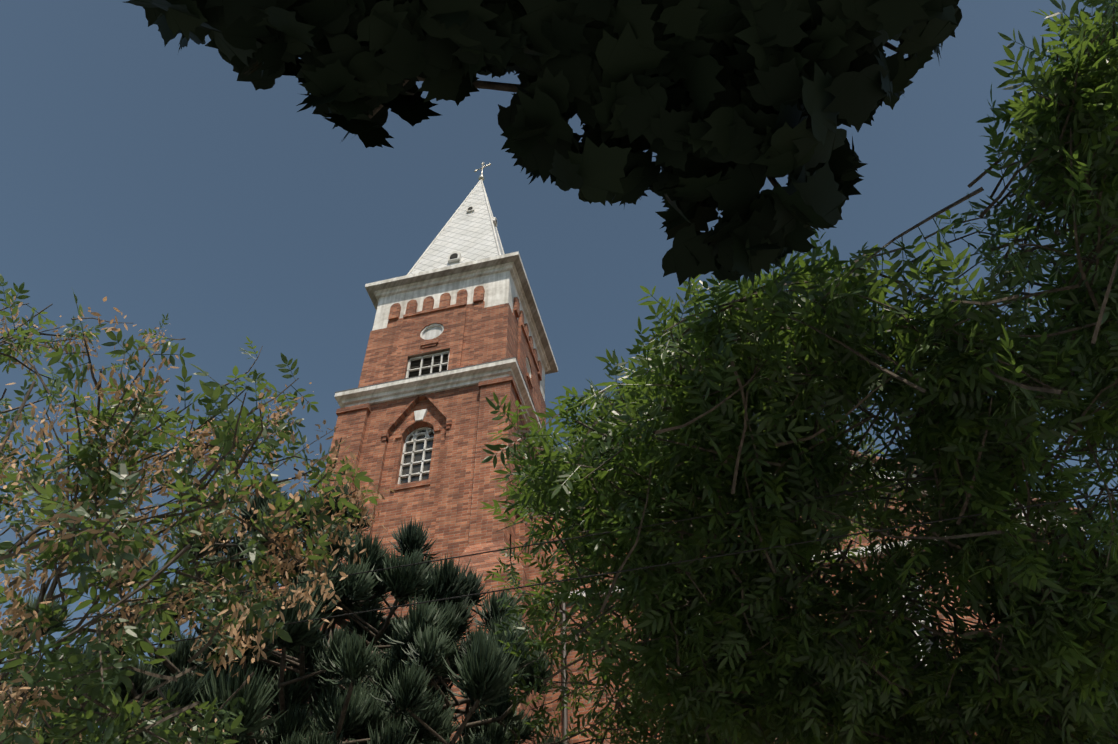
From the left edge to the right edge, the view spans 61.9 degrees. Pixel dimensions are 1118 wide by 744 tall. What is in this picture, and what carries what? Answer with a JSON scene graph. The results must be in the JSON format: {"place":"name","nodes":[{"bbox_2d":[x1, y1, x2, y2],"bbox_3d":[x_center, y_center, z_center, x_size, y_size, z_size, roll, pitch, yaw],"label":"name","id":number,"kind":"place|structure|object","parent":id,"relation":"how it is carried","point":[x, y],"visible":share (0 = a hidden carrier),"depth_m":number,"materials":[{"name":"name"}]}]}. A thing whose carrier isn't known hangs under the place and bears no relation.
{"place":"outdoors","nodes":[
{"label":"outdoors","id":0,"kind":"place"},
{"bbox_2d":[0,274,394,743],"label":"tree","id":1,"kind":"object","parent":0,"point":[93,689],"depth_m":5.24,"materials":[{"name":"green plant"}]},
{"bbox_2d":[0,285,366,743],"bbox_3d":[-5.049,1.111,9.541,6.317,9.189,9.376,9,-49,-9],"label":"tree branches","id":2,"kind":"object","parent":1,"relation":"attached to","point":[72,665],"visible":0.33,"depth_m":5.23,"materials":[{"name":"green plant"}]},
{"bbox_2d":[336,384,536,741],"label":"tower wall","id":3,"kind":"structure","parent":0,"point":[440,505],"depth_m":22.31,"materials":[{"name":"red brick"}]},
{"bbox_2d":[390,481,430,491],"bbox_3d":[-3.504,2.781,22.328,1.000,0.220,0.320,-11,-49,9],"label":"window sill","id":4,"kind":"structure","parent":3,"relation":"attached to","point":[411,486],"depth_m":22.16,"materials":[{"name":"beige stone"}]},
{"bbox_2d":[398,427,433,483],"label":"tower window bars","id":5,"kind":"object","parent":3,"relation":"in","point":[413,452],"visible":0.83,"depth_m":23.25,"materials":[{"name":"white metal"}]},
{"bbox_2d":[400,430,433,483],"bbox_3d":[-3.486,2.128,23.207,0.900,2.100,0.040,-11,-49,9],"label":"tower window glass","id":6,"kind":"object","parent":5,"relation":"in","point":[417,457],"visible":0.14,"depth_m":23.16,"materials":[{"name":"glass"}]},
{"bbox_2d":[381,394,451,442],"bbox_3d":[-3.570,1.126,23.864,1.860,1.440,0.200,-11,-49,9],"label":"window hood molding","id":7,"kind":"structure","parent":3,"relation":"attached to","point":[433,422],"depth_m":23.75,"materials":[{"name":"red brick"}]},
{"bbox_2d":[414,409,427,420],"bbox_3d":[-3.559,1.138,23.915,0.340,0.360,0.110,-11,-49,9],"label":"keystone","id":8,"kind":"object","parent":3,"relation":"attached to","point":[420,415],"visible":0.71,"depth_m":23.89,"materials":[{"name":"white stone"}]},
{"bbox_2d":[334,358,553,464],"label":"tower cornice","id":9,"kind":"structure","parent":3,"relation":"on","point":[427,384],"depth_m":24.43,"materials":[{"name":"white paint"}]},
{"bbox_2d":[335,357,541,425],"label":"cornice molding","id":10,"kind":"structure","parent":9,"relation":"on","point":[444,371],"depth_m":24.49,"materials":[{"name":"white stone"}]},
{"bbox_2d":[358,303,545,425],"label":"tower wall","id":11,"kind":"structure","parent":9,"relation":"on","point":[490,333],"depth_m":26.00,"materials":[{"name":"brick"}]},
{"bbox_2d":[372,270,544,400],"bbox_3d":[-2.965,-0.631,28.878,4.140,1.640,4.140,-11,-49,9],"label":"frieze","id":12,"kind":"object","parent":11,"relation":"on","point":[499,287],"depth_m":27.75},
{"bbox_2d":[365,251,557,371],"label":"cornice","id":13,"kind":"structure","parent":12,"relation":"on","point":[510,266],"depth_m":28.22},
{"bbox_2d":[409,181,503,274],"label":"spire","id":14,"kind":"structure","parent":13,"relation":"on","point":[469,237],"depth_m":31.51,"materials":[{"name":"white tile"}]},
{"bbox_2d":[407,179,504,274],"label":"tower spire hips","id":15,"kind":"object","parent":14,"relation":"attached to","point":[443,228],"visible":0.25,"depth_m":32.80,"materials":[{"name":"white metal"}]},
{"bbox_2d":[448,206,496,262],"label":"dormer vents","id":16,"kind":"object","parent":14,"relation":"attached to","point":[458,258],"visible":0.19,"depth_m":30.07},
{"bbox_2d":[474,162,490,180],"bbox_3d":[-3.047,-7.947,36.947,0.766,1.405,0.260,-20,-51,17],"label":"cross","id":17,"kind":"object","parent":14,"relation":"on","point":[481,176],"visible":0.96,"depth_m":37.03,"materials":[{"name":"white metal"}]},
{"bbox_2d":[365,255,557,373],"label":"cornice molding","id":18,"kind":"structure","parent":13,"relation":"attached to","point":[515,259],"depth_m":28.32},
{"bbox_2d":[387,286,541,388],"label":"tower belfry trim","id":19,"kind":"structure","parent":11,"relation":"attached to","point":[394,319],"depth_m":27.30,"materials":[{"name":"brown brick"}]},
{"bbox_2d":[392,303,537,411],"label":"tower belfry panels","id":20,"kind":"object","parent":9,"relation":"on","point":[452,321],"visible":0.29,"depth_m":26.37,"materials":[{"name":"red brick"}]},
{"bbox_2d":[409,354,448,377],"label":"window panes","id":21,"kind":"structure","parent":20,"relation":"in","point":[426,362],"depth_m":25.61,"materials":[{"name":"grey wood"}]},
{"bbox_2d":[406,324,530,377],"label":"tower belfry frames","id":22,"kind":"structure","parent":20,"relation":"attached to","point":[432,366],"depth_m":25.67,"materials":[{"name":"white wood"}]},
{"bbox_2d":[423,326,527,371],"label":"tower oculus boards","id":23,"kind":"object","parent":20,"relation":"attached to","point":[432,332],"visible":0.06,"depth_m":26.47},
{"bbox_2d":[124,0,961,286],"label":"leaves","id":24,"kind":"object","parent":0,"point":[727,107],"depth_m":2.87,"materials":[{"name":"green plant"}]},
{"bbox_2d":[0,0,1117,729],"label":"sky","id":25,"kind":"structure","parent":0,"point":[139,172],"materials":[{"name":"blue"}]},
{"bbox_2d":[480,0,1117,743],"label":"tree","id":26,"kind":"object","parent":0,"point":[1090,710],"depth_m":5.67,"materials":[{"name":"green plant"}]},
{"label":"pavement","id":27,"kind":"structure","parent":0,"visible":0},
{"bbox_2d":[36,523,527,743],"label":"pine branches","id":28,"kind":"object","parent":27,"relation":"on","point":[282,665],"visible":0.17,"depth_m":8.56,"materials":[{"name":"green plant"}]},
{"bbox_2d":[1,476,564,743],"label":"pine needles","id":29,"kind":"object","parent":28,"relation":"on","point":[428,636],"visible":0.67,"depth_m":8.27,"materials":[{"name":"green plant"}]},
{"bbox_3d":[-27.365,7.166,9.174,0.247,7.600,1.400,-11,-49,9],"label":"utility pole","id":30,"kind":"object","parent":27,"relation":"on","visible":0},
{"bbox_2d":[0,447,1117,668],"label":"overhead cables","id":31,"kind":"object","parent":30,"relation":"attached to","point":[647,566],"visible":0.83,"depth_m":5.52,"materials":[{"name":"black plastic"}]},
{"label":"ground","id":32,"kind":"structure","parent":0,"visible":0},
{"bbox_2d":[261,376,544,743],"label":"corner pilasters","id":33,"kind":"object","parent":32,"relation":"on","point":[484,527],"depth_m":21.26,"materials":[{"name":"red brick"}]},
{"bbox_2d":[515,443,1066,743],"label":"nave walls","id":34,"kind":"structure","parent":32,"relation":"on","point":[532,572],"depth_m":18.93,"materials":[{"name":"red brick"}]},
{"bbox_2d":[559,602,567,743],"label":"downspout","id":35,"kind":"object","parent":34,"relation":"attached to","point":[565,719],"visible":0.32,"depth_m":18.47,"materials":[{"name":"metal"}]},
{"bbox_2d":[516,450,1080,514],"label":"roof","id":36,"kind":"structure","parent":34,"relation":"on","point":[877,457],"depth_m":20.38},
{"bbox_2d":[516,463,1084,602],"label":"nave verge boards","id":37,"kind":"object","parent":36,"relation":"attached to","point":[861,556],"visible":0.02,"depth_m":19.09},
{"bbox_2d":[891,577,941,666],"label":"nave window frames","id":38,"kind":"structure","parent":34,"relation":"in","point":[922,622],"depth_m":17.87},
{"bbox_2d":[685,591,932,737],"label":"window","id":39,"kind":"structure","parent":38,"relation":"in","point":[921,629],"depth_m":17.86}
]}

